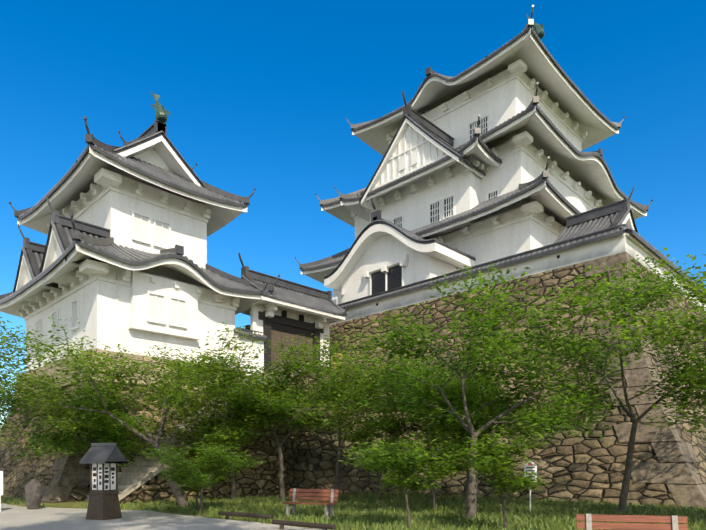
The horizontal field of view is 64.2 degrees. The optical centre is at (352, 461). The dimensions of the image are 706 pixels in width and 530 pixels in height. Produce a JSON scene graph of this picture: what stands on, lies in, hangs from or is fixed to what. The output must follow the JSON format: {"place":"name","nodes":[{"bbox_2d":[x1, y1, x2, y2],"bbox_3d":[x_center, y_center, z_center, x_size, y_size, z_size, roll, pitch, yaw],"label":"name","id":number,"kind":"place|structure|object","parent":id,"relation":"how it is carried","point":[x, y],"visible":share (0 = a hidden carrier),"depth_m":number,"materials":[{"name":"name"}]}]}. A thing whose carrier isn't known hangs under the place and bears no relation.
{"place":"outdoors","nodes":[
{"label":"outdoors","id":0,"kind":"place"},
{"bbox_2d":[0,363,63,431],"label":"tree","id":1,"kind":"object","parent":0,"point":[27,395],"depth_m":28.41,"materials":[{"name":"green plant"}]},
{"bbox_2d":[17,168,239,370],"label":"turret walls","id":2,"kind":"structure","parent":0,"point":[138,311],"depth_m":29.94,"materials":[{"name":"white paint"}]},
{"bbox_2d":[0,136,267,316],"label":"roof eaves","id":3,"kind":"object","parent":2,"relation":"on","point":[159,152],"visible":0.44,"depth_m":31.08,"materials":[{"name":"white paint"}]},
{"bbox_2d":[0,116,279,303],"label":"turret roof tiles","id":4,"kind":"object","parent":3,"relation":"on","point":[70,233],"visible":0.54,"depth_m":29.59,"materials":[{"name":"grey tile"}]},
{"bbox_2d":[150,91,170,122],"bbox_3d":[-10.819,-19.820,31.375,1.263,1.981,1.210,0,0,45],"label":"roof ornament","id":5,"kind":"object","parent":4,"relation":"on","point":[161,113],"visible":0.88,"depth_m":31.07,"materials":[{"name":"green metal"}]},
{"bbox_2d":[0,503,321,529],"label":"gravel path","id":6,"kind":"structure","parent":0,"point":[13,517],"depth_m":15.34,"materials":[{"name":"beige gravel"}]},
{"bbox_2d":[0,471,2,511],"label":"info board","id":7,"kind":"object","parent":6,"relation":"on","point":[1,482],"visible":0.9,"depth_m":18.64,"materials":[{"name":"white"}]},
{"bbox_2d":[25,479,42,509],"bbox_3d":[-11.133,1.185,19.648,0.751,1.161,0.579,0,0,45],"label":"standing stone","id":8,"kind":"object","parent":6,"relation":"on","point":[33,494],"visible":0.88,"depth_m":19.41,"materials":[{"name":"grey stone"}]},
{"bbox_2d":[86,461,121,519],"bbox_3d":[-7.233,0.839,16.331,0.686,1.680,0.686,0,0,25],"label":"andon lantern frame","id":9,"kind":"object","parent":6,"relation":"on","point":[103,504],"visible":0.77,"depth_m":16.12,"materials":[{"name":"brown wood"}]},
{"bbox_2d":[79,443,127,463],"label":"lantern roof","id":10,"kind":"structure","parent":9,"relation":"on","point":[99,453],"depth_m":16.14,"materials":[{"name":"grey metal"}]},
{"bbox_2d":[92,463,115,489],"bbox_3d":[-7.233,0.444,16.331,0.455,0.770,0.455,0,0,25],"label":"andon lantern paper","id":11,"kind":"object","parent":9,"relation":"attached to","point":[113,486],"visible":0.43,"depth_m":16.16,"materials":[{"name":"white paper"}]},
{"bbox_2d":[93,467,114,488],"bbox_3d":[-7.176,0.488,16.178,0.262,0.619,0.587,0,0,70],"label":"lettering","id":12,"kind":"object","parent":11,"relation":"attached to","point":[106,476],"visible":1,"depth_m":16.16},
{"bbox_2d":[218,511,335,529],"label":"log rails","id":13,"kind":"object","parent":6,"relation":"on","point":[281,523],"visible":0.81,"depth_m":13.76,"materials":[{"name":"brown wood"}]},
{"bbox_2d":[0,0,705,427],"label":"sky","id":14,"kind":"structure","parent":0,"point":[260,95],"materials":[{"name":"blue"}]},
{"bbox_2d":[1,490,705,529],"bbox_3d":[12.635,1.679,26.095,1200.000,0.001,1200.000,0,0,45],"label":"ground grass","id":15,"kind":"structure","parent":0,"point":[48,504],"depth_m":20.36,"materials":[{"name":"green plant"}]},
{"bbox_2d":[0,317,76,444],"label":"tree","id":16,"kind":"object","parent":15,"relation":"on","point":[4,339],"depth_m":20.73,"materials":[{"name":"green plant"}]},
{"bbox_2d":[0,359,153,466],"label":"tree","id":17,"kind":"object","parent":15,"relation":"on","point":[60,440],"depth_m":21.67,"materials":[{"name":"green plant"}]},
{"bbox_2d":[0,381,213,501],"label":"stone wall","id":18,"kind":"structure","parent":15,"relation":"on","point":[20,474],"depth_m":27.87,"materials":[{"name":"brown stone"}]},
{"bbox_2d":[42,380,120,501],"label":"turret corner stones","id":19,"kind":"object","parent":18,"relation":"attached to","point":[53,493],"visible":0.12,"depth_m":24.07,"materials":[{"name":"grey stone"}]},
{"bbox_2d":[13,348,241,398],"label":"stone wall","id":20,"kind":"structure","parent":18,"relation":"on","point":[135,359],"depth_m":28.41,"materials":[{"name":"beige stone"}]},
{"bbox_2d":[0,316,257,506],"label":"leaning tree","id":21,"kind":"object","parent":15,"relation":"on","point":[84,362],"depth_m":20.88,"materials":[{"name":"green plant"}]},
{"bbox_2d":[86,363,307,502],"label":"stone stairs","id":22,"kind":"structure","parent":15,"relation":"on","point":[138,472],"depth_m":24.50,"materials":[{"name":"grey stone"}]},
{"bbox_2d":[138,436,264,513],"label":"tree","id":23,"kind":"object","parent":15,"relation":"on","point":[222,461],"depth_m":17.69,"materials":[{"name":"green plant"}]},
{"bbox_2d":[145,448,259,509],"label":"tree","id":24,"kind":"object","parent":15,"relation":"on","point":[195,489],"depth_m":19.10,"materials":[{"name":"green plant"}]},
{"bbox_2d":[120,375,304,503],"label":"stone wall","id":25,"kind":"structure","parent":15,"relation":"on","point":[262,479],"depth_m":26.39,"materials":[{"name":"stone"}]},
{"bbox_2d":[124,347,301,499],"bbox_3d":[-5.532,-1.455,24.829,7.610,6.589,7.935,0,0,45],"label":"tree","id":26,"kind":"object","parent":15,"relation":"on","point":[202,423],"depth_m":23.40,"materials":[{"name":"green plant"}]},
{"bbox_2d":[169,328,395,500],"bbox_3d":[-3.264,-1.766,24.081,8.098,7.196,10.340,0,0,45],"label":"tree","id":27,"kind":"object","parent":15,"relation":"on","point":[284,404],"depth_m":22.77,"materials":[{"name":"green plant"}]},
{"bbox_2d":[286,488,334,518],"bbox_3d":[-1.285,1.258,16.836,1.360,0.842,0.678,0,0,19],"label":"bench frame","id":28,"kind":"object","parent":15,"relation":"on","point":[294,505],"visible":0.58,"depth_m":16.82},
{"bbox_2d":[282,489,338,504],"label":"bench slats","id":29,"kind":"object","parent":28,"relation":"attached to","point":[318,495],"visible":1,"depth_m":17.00,"materials":[{"name":"brown wood"}]},
{"bbox_2d":[245,364,401,496],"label":"stone wall","id":30,"kind":"structure","parent":15,"relation":"on","point":[314,462],"depth_m":28.46,"materials":[{"name":"brown stone"}]},
{"bbox_2d":[245,310,323,371],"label":"gate timbers","id":31,"kind":"object","parent":30,"relation":"on","point":[284,323],"visible":0.52,"depth_m":34.93,"materials":[{"name":"black wood"}]},
{"bbox_2d":[234,296,344,374],"bbox_3d":[-3.733,-7.181,34.816,1.600,4.520,7.550,0,0,45],"label":"gate plaster","id":32,"kind":"object","parent":31,"relation":"attached to","point":[272,310],"visible":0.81,"depth_m":33.67,"materials":[{"name":"white paint"}]},
{"bbox_2d":[235,294,345,340],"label":"roof eaves","id":33,"kind":"object","parent":32,"relation":"on","point":[246,312],"visible":0.12,"depth_m":35.02,"materials":[{"name":"white paint"}]},
{"bbox_2d":[234,252,348,340],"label":"gate roof tiles","id":34,"kind":"object","parent":33,"relation":"on","point":[296,294],"visible":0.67,"depth_m":34.94,"materials":[{"name":"grey tile"}]},
{"bbox_2d":[271,329,312,370],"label":"gate doors","id":35,"kind":"structure","parent":31,"relation":"attached to","point":[277,334],"depth_m":35.12,"materials":[{"name":"brown wood"}]},
{"bbox_2d":[264,323,437,498],"bbox_3d":[-0.283,-1.964,22.966,7.884,7.592,8.961,0,0,45],"label":"tree","id":36,"kind":"object","parent":15,"relation":"on","point":[342,397],"depth_m":22.36,"materials":[{"name":"green plant"}]},
{"bbox_2d":[335,421,410,502],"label":"small tree","id":37,"kind":"object","parent":15,"relation":"on","point":[385,438],"depth_m":21.63,"materials":[{"name":"green plant"}]},
{"bbox_2d":[337,432,457,527],"bbox_3d":[1.130,0.560,14.331,2.769,2.536,3.020,0,0,45],"label":"sapling","id":38,"kind":"object","parent":15,"relation":"on","point":[402,464],"depth_m":13.88,"materials":[{"name":"green plant"}]},
{"bbox_2d":[390,422,479,509],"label":"sapling","id":39,"kind":"object","parent":15,"relation":"on","point":[443,469],"depth_m":17.70,"materials":[{"name":"green plant"}]},
{"bbox_2d":[367,342,514,500],"bbox_3d":[3.426,-1.645,23.650,6.986,6.972,7.288,0,0,45],"label":"tree","id":40,"kind":"object","parent":15,"relation":"on","point":[414,429],"depth_m":22.43,"materials":[{"name":"green plant"}]},
{"bbox_2d":[438,437,506,472],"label":"small tree","id":41,"kind":"object","parent":15,"relation":"on","point":[465,466],"depth_m":24.00,"materials":[{"name":"green plant"}]},
{"bbox_2d":[402,370,569,503],"bbox_3d":[4.654,-0.852,21.001,6.571,5.382,5.168,0,0,45],"label":"tree","id":42,"kind":"object","parent":15,"relation":"on","point":[456,400],"depth_m":20.59,"materials":[{"name":"green plant"}]},
{"bbox_2d":[321,263,662,518],"bbox_3d":[4.025,-2.117,17.719,10.263,7.891,8.783,0,0,45],"label":"tree","id":43,"kind":"object","parent":15,"relation":"on","point":[474,355],"depth_m":16.51,"materials":[{"name":"green plant"}]},
{"bbox_2d":[443,426,550,527],"bbox_3d":[3.384,0.490,13.819,2.945,2.673,2.254,0,0,72],"label":"sapling","id":44,"kind":"object","parent":15,"relation":"on","point":[500,464],"depth_m":13.26,"materials":[{"name":"green plant"}]},
{"bbox_2d":[329,258,705,507],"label":"keep stone base","id":45,"kind":"object","parent":15,"relation":"on","point":[586,466],"visible":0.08,"depth_m":26.64,"materials":[{"name":"beige stone"}]},
{"bbox_2d":[329,235,705,324],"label":"parapet wall","id":46,"kind":"structure","parent":45,"relation":"on","point":[616,245],"depth_m":29.60,"materials":[{"name":"white paint"}]},
{"bbox_2d":[584,252,705,506],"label":"corner stones","id":47,"kind":"object","parent":45,"relation":"attached to","point":[685,495],"visible":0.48,"depth_m":23.10,"materials":[{"name":"beige stone"}]},
{"bbox_2d":[524,460,536,481],"bbox_3d":[5.691,0.319,18.036,0.400,0.720,0.025,0,0,10],"label":"sign","id":48,"kind":"object","parent":15,"relation":"on","point":[533,465],"visible":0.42,"depth_m":18.02,"materials":[{"name":"white"}]},
{"bbox_2d":[465,247,705,513],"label":"tree","id":49,"kind":"object","parent":15,"relation":"on","point":[625,298],"depth_m":16.95,"materials":[{"name":"green plant"}]},
{"bbox_2d":[585,514,678,529],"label":"bench frame","id":50,"kind":"object","parent":15,"relation":"on","point":[674,519],"visible":0.89,"depth_m":8.77,"materials":[{"name":"grey metal"}]},
{"bbox_2d":[576,514,687,529],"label":"bench slats","id":51,"kind":"object","parent":50,"relation":"attached to","point":[627,518],"visible":1,"depth_m":8.79,"materials":[{"name":"brown wood"}]},
{"bbox_2d":[606,254,705,440],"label":"tree","id":52,"kind":"object","parent":15,"relation":"on","point":[693,289],"depth_m":13.57,"materials":[{"name":"green plant"}]},
{"bbox_2d":[333,59,602,303],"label":"keep walls","id":53,"kind":"structure","parent":0,"point":[517,227],"depth_m":39.08,"materials":[{"name":"white paint"}]},
{"bbox_2d":[301,29,705,309],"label":"keep roof eaves","id":54,"kind":"object","parent":53,"relation":"attached to","point":[413,147],"visible":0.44,"depth_m":40.04,"materials":[{"name":"white paint"}]},
{"bbox_2d":[295,5,705,308],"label":"keep roof tiles","id":55,"kind":"object","parent":54,"relation":"attached to","point":[596,224],"visible":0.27,"depth_m":36.26,"materials":[{"name":"grey tile"}]},
{"bbox_2d":[527,15,544,38],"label":"roof ornament","id":56,"kind":"object","parent":55,"relation":"on","point":[538,29],"visible":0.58,"depth_m":44.24,"materials":[{"name":"green metal"}]}
]}

